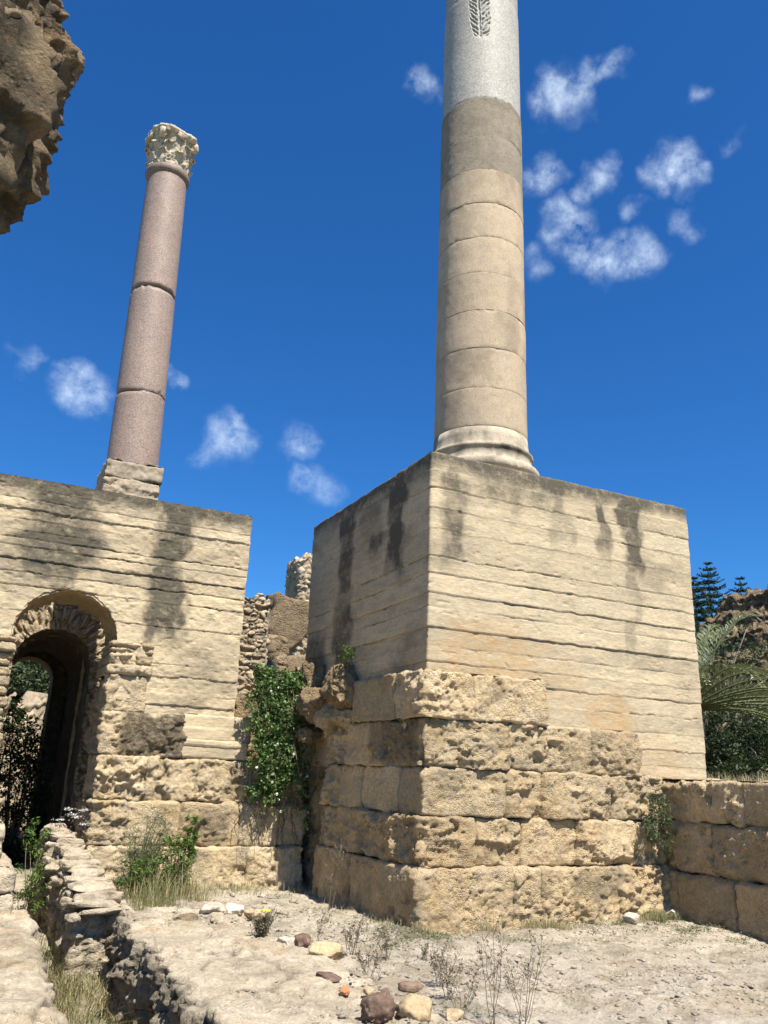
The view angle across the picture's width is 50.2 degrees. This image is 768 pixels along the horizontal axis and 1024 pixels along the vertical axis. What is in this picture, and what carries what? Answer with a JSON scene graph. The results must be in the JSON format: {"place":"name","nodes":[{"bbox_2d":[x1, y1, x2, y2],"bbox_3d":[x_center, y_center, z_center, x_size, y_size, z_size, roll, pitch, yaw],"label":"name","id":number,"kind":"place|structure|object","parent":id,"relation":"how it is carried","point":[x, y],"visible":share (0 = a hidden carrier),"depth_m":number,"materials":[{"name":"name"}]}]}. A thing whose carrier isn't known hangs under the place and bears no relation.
{"place":"outdoors","nodes":[
{"label":"outdoors","id":0,"kind":"place"},
{"bbox_2d":[18,864,687,1023],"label":"green grass","id":1,"kind":"structure","parent":0,"point":[159,901],"depth_m":9.85,"materials":[{"name":"green plant"}]},
{"bbox_2d":[0,0,767,632],"label":"sky","id":2,"kind":"structure","parent":0,"point":[301,377],"materials":[{"name":"blue"}]},
{"bbox_2d":[9,665,767,1023],"bbox_3d":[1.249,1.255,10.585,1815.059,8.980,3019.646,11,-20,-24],"label":"ground","id":3,"kind":"structure","parent":0,"point":[743,969],"depth_m":8.17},
{"bbox_2d":[0,689,47,830],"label":"ruined wall","id":4,"kind":"structure","parent":3,"relation":"on","point":[34,703],"depth_m":21.53,"materials":[{"name":"beige stone"}]},
{"bbox_2d":[0,693,56,864],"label":"shrub","id":5,"kind":"object","parent":3,"relation":"on","point":[12,842],"visible":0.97,"depth_m":14.81,"materials":[{"name":"green plant"}]},
{"bbox_2d":[8,661,49,693],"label":"hill scrub","id":6,"kind":"object","parent":3,"relation":"on","point":[35,684],"visible":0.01,"depth_m":46.57,"materials":[{"name":"green plant"}]},
{"bbox_2d":[14,817,51,926],"bbox_3d":[-4.477,4.632,10.545,0.544,1.301,1.043,11,-20,-24],"label":"trench weed","id":7,"kind":"object","parent":3,"relation":"on","point":[38,869],"visible":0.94,"depth_m":10.44,"materials":[{"name":"green plant"}]},
{"bbox_2d":[0,820,68,1023],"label":"stone ledge","id":8,"kind":"object","parent":3,"relation":"on","point":[23,964],"visible":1,"depth_m":7.30,"materials":[{"name":"stone"}]},
{"bbox_2d":[0,0,84,234],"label":"overhanging ruin","id":9,"kind":"object","parent":3,"relation":"on","point":[42,60],"visible":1,"depth_m":6.23,"materials":[{"name":"beige stone"}]},
{"bbox_2d":[31,823,128,983],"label":"crumbling slab wall","id":10,"kind":"structure","parent":3,"relation":"on","point":[83,901],"depth_m":9.66,"materials":[{"name":"stone"}]},
{"bbox_2d":[51,807,77,826],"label":"umbel weed","id":11,"kind":"object","parent":10,"relation":"on","point":[65,815],"visible":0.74,"depth_m":11.25,"materials":[{"name":"white plant"}]},
{"bbox_2d":[67,808,90,838],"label":"umbel weed","id":12,"kind":"object","parent":10,"relation":"on","point":[75,816],"visible":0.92,"depth_m":11.06,"materials":[{"name":"white plant"}]},
{"bbox_2d":[1,593,270,844],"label":"vaulted rubble wall","id":13,"kind":"structure","parent":3,"relation":"on","point":[62,644],"depth_m":16.44,"materials":[{"name":"beige stone"}]},
{"bbox_2d":[111,807,176,895],"bbox_3d":[-3.372,4.742,11.507,0.871,1.204,0.668,11,-20,-24],"label":"grey bush","id":14,"kind":"object","parent":3,"relation":"on","point":[153,850],"visible":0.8,"depth_m":11.54,"materials":[{"name":"green plant"}]},
{"bbox_2d":[0,473,306,891],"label":"arched pier","id":15,"kind":"structure","parent":3,"relation":"on","point":[156,588],"depth_m":12.84,"materials":[{"name":"stone"}]},
{"bbox_2d":[95,123,198,499],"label":"column","id":16,"kind":"structure","parent":15,"relation":"on","point":[130,466],"depth_m":14.68,"materials":[{"name":"stone"}]},
{"bbox_2d":[114,813,201,898],"bbox_3d":[-3.153,4.804,11.441,1.202,1.157,0.671,11,-20,-24],"label":"green bush","id":17,"kind":"object","parent":3,"relation":"on","point":[189,841],"visible":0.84,"depth_m":11.45,"materials":[{"name":"green plant"}]},
{"bbox_2d":[234,694,302,770],"bbox_3d":[-2.288,5.077,15.094,1.902,3.284,1.843,11,-20,-24],"label":"rubble infill","id":18,"kind":"object","parent":3,"relation":"on","point":[240,702],"visible":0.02,"depth_m":14.48,"materials":[{"name":"beige stone"}]},
{"bbox_2d":[264,634,288,680],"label":"leaning slab","id":19,"kind":"structure","parent":3,"relation":"on","point":[277,647],"depth_m":21.43,"materials":[{"name":"beige stone"}]},
{"bbox_2d":[265,591,308,650],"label":"fallen block","id":20,"kind":"structure","parent":19,"relation":"on","point":[288,619],"depth_m":22.27,"materials":[{"name":"beige stone"}]},
{"bbox_2d":[287,654,305,668],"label":"fallen block","id":21,"kind":"structure","parent":19,"relation":"attached to","point":[296,660],"depth_m":21.84,"materials":[{"name":"beige stone"}]},
{"bbox_2d":[105,904,473,1023],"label":"rubble wall","id":22,"kind":"structure","parent":3,"relation":"on","point":[166,973],"depth_m":6.92,"materials":[{"name":"stone"}]},
{"bbox_2d":[173,913,197,920],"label":"stone","id":23,"kind":"object","parent":22,"relation":"on","point":[189,917],"visible":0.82,"depth_m":9.06,"materials":[{"name":"beige stone"}]},
{"bbox_2d":[199,902,224,914],"bbox_3d":[-1.990,4.660,9.609,0.302,0.158,0.414,-2,-18,14],"label":"stone","id":24,"kind":"object","parent":22,"relation":"on","point":[207,908],"visible":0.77,"depth_m":9.48,"materials":[{"name":"beige stone"}]},
{"bbox_2d":[223,902,244,916],"bbox_3d":[-1.769,4.672,9.632,0.260,0.152,0.271,11,-20,-24],"label":"stone","id":25,"kind":"object","parent":22,"relation":"on","point":[232,908],"visible":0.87,"depth_m":9.55,"materials":[{"name":"white stone"}]},
{"bbox_2d":[243,908,266,920],"bbox_3d":[-1.478,4.620,9.397,0.296,0.140,0.258,-5,-19,21],"label":"stone","id":26,"kind":"object","parent":22,"relation":"on","point":[247,911],"visible":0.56,"depth_m":9.35,"materials":[{"name":"beige stone"}]},
{"bbox_2d":[248,904,282,937],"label":"flowering weed","id":27,"kind":"object","parent":22,"relation":"on","point":[264,925],"visible":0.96,"depth_m":8.24,"materials":[{"name":"green plant"}]},
{"bbox_2d":[276,936,294,944],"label":"stone","id":28,"kind":"object","parent":22,"relation":"on","point":[287,940],"visible":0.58,"depth_m":7.88,"materials":[{"name":"white stone"}]},
{"bbox_2d":[294,935,310,947],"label":"stone","id":29,"kind":"object","parent":22,"relation":"on","point":[304,941],"visible":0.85,"depth_m":7.86,"materials":[{"name":"stone"}]},
{"bbox_2d":[294,932,310,938],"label":"stone","id":30,"kind":"object","parent":22,"relation":"on","point":[302,933],"visible":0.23,"depth_m":8.16,"materials":[{"name":"beige stone"}]},
{"bbox_2d":[308,941,344,959],"bbox_3d":[-0.523,4.065,7.597,0.317,0.154,0.253,0,-18,8],"label":"stone","id":31,"kind":"object","parent":22,"relation":"on","point":[333,950],"visible":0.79,"depth_m":7.54,"materials":[{"name":"beige stone"}]},
{"bbox_2d":[316,971,341,982],"bbox_3d":[-0.452,3.804,6.696,0.242,0.081,0.137,-12,-23,37],"label":"stone","id":32,"kind":"object","parent":22,"relation":"on","point":[332,977],"visible":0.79,"depth_m":6.67,"materials":[{"name":"stone"}]},
{"bbox_2d":[339,985,349,995],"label":"stone","id":33,"kind":"object","parent":22,"relation":"on","point":[344,990],"visible":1,"depth_m":6.30,"materials":[{"name":"orange stone"}]},
{"bbox_2d":[363,986,375,994],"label":"stone","id":34,"kind":"object","parent":22,"relation":"on","point":[367,990],"visible":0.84,"depth_m":6.32,"materials":[{"name":"beige stone"}]},
{"bbox_2d":[360,992,396,1023],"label":"stone","id":35,"kind":"object","parent":22,"relation":"on","point":[378,1008],"visible":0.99,"depth_m":5.71,"materials":[{"name":"stone"}]},
{"bbox_2d":[396,993,431,1021],"bbox_3d":[0.213,3.534,5.838,0.226,0.182,0.298,18,-24,-41],"label":"stone","id":36,"kind":"object","parent":22,"relation":"on","point":[417,1007],"visible":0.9,"depth_m":5.78,"materials":[{"name":"beige stone"}]},
{"bbox_2d":[445,1008,463,1021],"bbox_3d":[0.486,3.528,5.743,0.149,0.089,0.145,11,-20,-24],"label":"stone","id":37,"kind":"object","parent":22,"relation":"on","point":[453,1014],"visible":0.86,"depth_m":5.72,"materials":[{"name":"beige stone"}]},
{"bbox_2d":[284,552,312,655],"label":"ruined tower","id":38,"kind":"structure","parent":3,"relation":"on","point":[298,577],"depth_m":25.02,"materials":[{"name":"beige stone"}]},
{"bbox_2d":[314,908,332,940],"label":"dry weed","id":39,"kind":"object","parent":3,"relation":"on","point":[317,921],"visible":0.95,"depth_m":8.50,"materials":[{"name":"beige plant"}]},
{"bbox_2d":[325,841,343,908],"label":"dry weed","id":40,"kind":"object","parent":3,"relation":"on","point":[338,857],"visible":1,"depth_m":10.69,"materials":[{"name":"brown plant"}]},
{"bbox_2d":[340,913,370,955],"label":"dry weed","id":41,"kind":"object","parent":3,"relation":"on","point":[357,932],"visible":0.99,"depth_m":7.88,"materials":[{"name":"beige plant"}]},
{"bbox_2d":[350,944,390,980],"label":"dry weed","id":42,"kind":"object","parent":3,"relation":"on","point":[360,957],"visible":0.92,"depth_m":7.17,"materials":[{"name":"brown plant"}]},
{"bbox_2d":[376,989,390,995],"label":"stone","id":43,"kind":"object","parent":3,"relation":"on","point":[386,991],"visible":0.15,"depth_m":5.90,"materials":[{"name":"stone"}]},
{"bbox_2d":[376,924,399,960],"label":"dry weed","id":44,"kind":"object","parent":3,"relation":"on","point":[385,945],"visible":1,"depth_m":7.80,"materials":[{"name":"brown plant"}]},
{"bbox_2d":[419,940,428,959],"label":"dry weed","id":45,"kind":"object","parent":3,"relation":"on","point":[425,948],"visible":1,"depth_m":7.96,"materials":[{"name":"brown plant"}]},
{"bbox_2d":[429,956,463,1000],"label":"dry weed","id":46,"kind":"object","parent":3,"relation":"on","point":[450,970],"visible":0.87,"depth_m":6.48,"materials":[{"name":"brown plant"}]},
{"bbox_2d":[429,938,463,986],"bbox_3d":[0.510,3.839,6.958,0.348,0.387,0.261,11,-20,-24],"label":"dry weed","id":47,"kind":"object","parent":3,"relation":"on","point":[438,956],"visible":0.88,"depth_m":6.97,"materials":[{"name":"brown plant"}]},
{"bbox_2d":[441,958,478,1018],"bbox_3d":[0.542,3.472,5.910,0.279,0.436,0.340,1,-18,5],"label":"dry weed","id":48,"kind":"object","parent":3,"relation":"on","point":[470,981],"visible":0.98,"depth_m":5.96,"materials":[{"name":"brown plant"}]},
{"bbox_2d":[469,902,510,1023],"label":"dry weed","id":49,"kind":"object","parent":3,"relation":"on","point":[494,971],"visible":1,"depth_m":6.02,"materials":[{"name":"brown plant"}]},
{"bbox_2d":[285,451,706,934],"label":"column pier","id":50,"kind":"structure","parent":3,"relation":"on","point":[504,711],"depth_m":11.51,"materials":[{"name":"stone"}]},
{"bbox_2d":[234,663,322,866],"bbox_3d":[-1.635,3.985,13.042,1.458,3.083,0.600,11,-20,-24],"label":"climbing shrub","id":51,"kind":"object","parent":50,"relation":"attached to","point":[272,695],"visible":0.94,"depth_m":13.01,"materials":[{"name":"green plant"}]},
{"bbox_2d":[338,644,356,665],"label":"plant","id":52,"kind":"object","parent":50,"relation":"on","point":[349,652],"visible":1,"depth_m":12.39,"materials":[{"name":"green plant"}]},
{"bbox_2d":[433,0,539,475],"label":"column","id":53,"kind":"structure","parent":50,"relation":"on","point":[480,400],"depth_m":15.32,"materials":[{"name":"stone"}]},
{"bbox_2d":[642,789,678,856],"bbox_3d":[3.757,4.281,11.323,0.534,0.904,0.429,11,-20,-24],"label":"shrub","id":54,"kind":"object","parent":50,"relation":"attached to","point":[666,820],"visible":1,"depth_m":11.28,"materials":[{"name":"green plant"}]},
{"bbox_2d":[267,891,767,949],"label":"ground cover","id":55,"kind":"object","parent":3,"relation":"on","point":[446,934],"visible":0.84,"depth_m":9.67,"materials":[{"name":"grey plant"}]},
{"bbox_2d":[503,924,551,1023],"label":"dry weed","id":56,"kind":"object","parent":3,"relation":"on","point":[528,967],"visible":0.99,"depth_m":6.06,"materials":[{"name":"brown plant"}]},
{"bbox_2d":[507,936,554,1021],"bbox_3d":[1.120,3.520,6.144,0.462,0.587,0.236,11,-20,-24],"label":"dry weed","id":57,"kind":"object","parent":3,"relation":"on","point":[526,975],"visible":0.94,"depth_m":6.11,"materials":[{"name":"brown plant"}]},
{"bbox_2d":[622,912,639,923],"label":"stone","id":58,"kind":"object","parent":3,"relation":"on","point":[631,918],"visible":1,"depth_m":10.65,"materials":[{"name":"white stone"}]},
{"bbox_2d":[691,576,715,636],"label":"conifer tree","id":59,"kind":"object","parent":3,"relation":"on","point":[697,619],"visible":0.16,"depth_m":81.73,"materials":[{"name":"green plant"}]},
{"bbox_2d":[657,778,767,941],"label":"retaining wall","id":60,"kind":"structure","parent":3,"relation":"on","point":[717,861],"depth_m":10.61,"materials":[{"name":"beige stone"}]},
{"bbox_2d":[694,562,732,632],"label":"conifer tree","id":61,"kind":"object","parent":3,"relation":"on","point":[708,581],"visible":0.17,"depth_m":84.58,"materials":[{"name":"green plant"}]},
{"bbox_2d":[695,610,767,740],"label":"undergrowth bush","id":62,"kind":"object","parent":3,"relation":"on","point":[745,659],"visible":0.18,"depth_m":21.80,"materials":[{"name":"green plant"}]},
{"bbox_2d":[696,613,767,768],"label":"palm tree","id":63,"kind":"object","parent":3,"relation":"on","point":[726,701],"visible":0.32,"depth_m":17.24,"materials":[{"name":"green plant"}]},
{"bbox_2d":[696,584,767,742],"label":"layered ruin","id":64,"kind":"object","parent":3,"relation":"on","point":[755,601],"visible":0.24,"depth_m":26.30,"materials":[{"name":"beige stone"}]},
{"bbox_2d":[703,711,767,780],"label":"undergrowth bush","id":65,"kind":"object","parent":3,"relation":"on","point":[725,755],"visible":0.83,"depth_m":15.85,"materials":[{"name":"green plant"}]},
{"bbox_2d":[728,576,751,594],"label":"conifer tree","id":66,"kind":"object","parent":3,"relation":"on","point":[741,588],"visible":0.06,"depth_m":87.68,"materials":[{"name":"green plant"}]},
{"bbox_2d":[727,710,767,758],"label":"undergrowth bush","id":67,"kind":"object","parent":3,"relation":"on","point":[762,728],"visible":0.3,"depth_m":19.05,"materials":[{"name":"green plant"}]},
{"bbox_2d":[31,771,767,1023],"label":"dry grass","id":68,"kind":"structure","parent":0,"point":[103,999],"depth_m":9.99,"materials":[{"name":"beige plant"}]},
{"bbox_2d":[397,981,423,992],"bbox_3d":[0.190,3.454,5.959,0.181,0.073,0.150,-9,-21,30],"label":"stone","id":69,"kind":"object","parent":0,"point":[409,987],"visible":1,"depth_m":5.92,"materials":[{"name":"brown stone"}]},
{"bbox_2d":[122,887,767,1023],"bbox_3d":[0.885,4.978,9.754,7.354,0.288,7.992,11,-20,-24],"label":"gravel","id":70,"kind":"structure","parent":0,"point":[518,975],"depth_m":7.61,"materials":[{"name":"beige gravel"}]}
]}

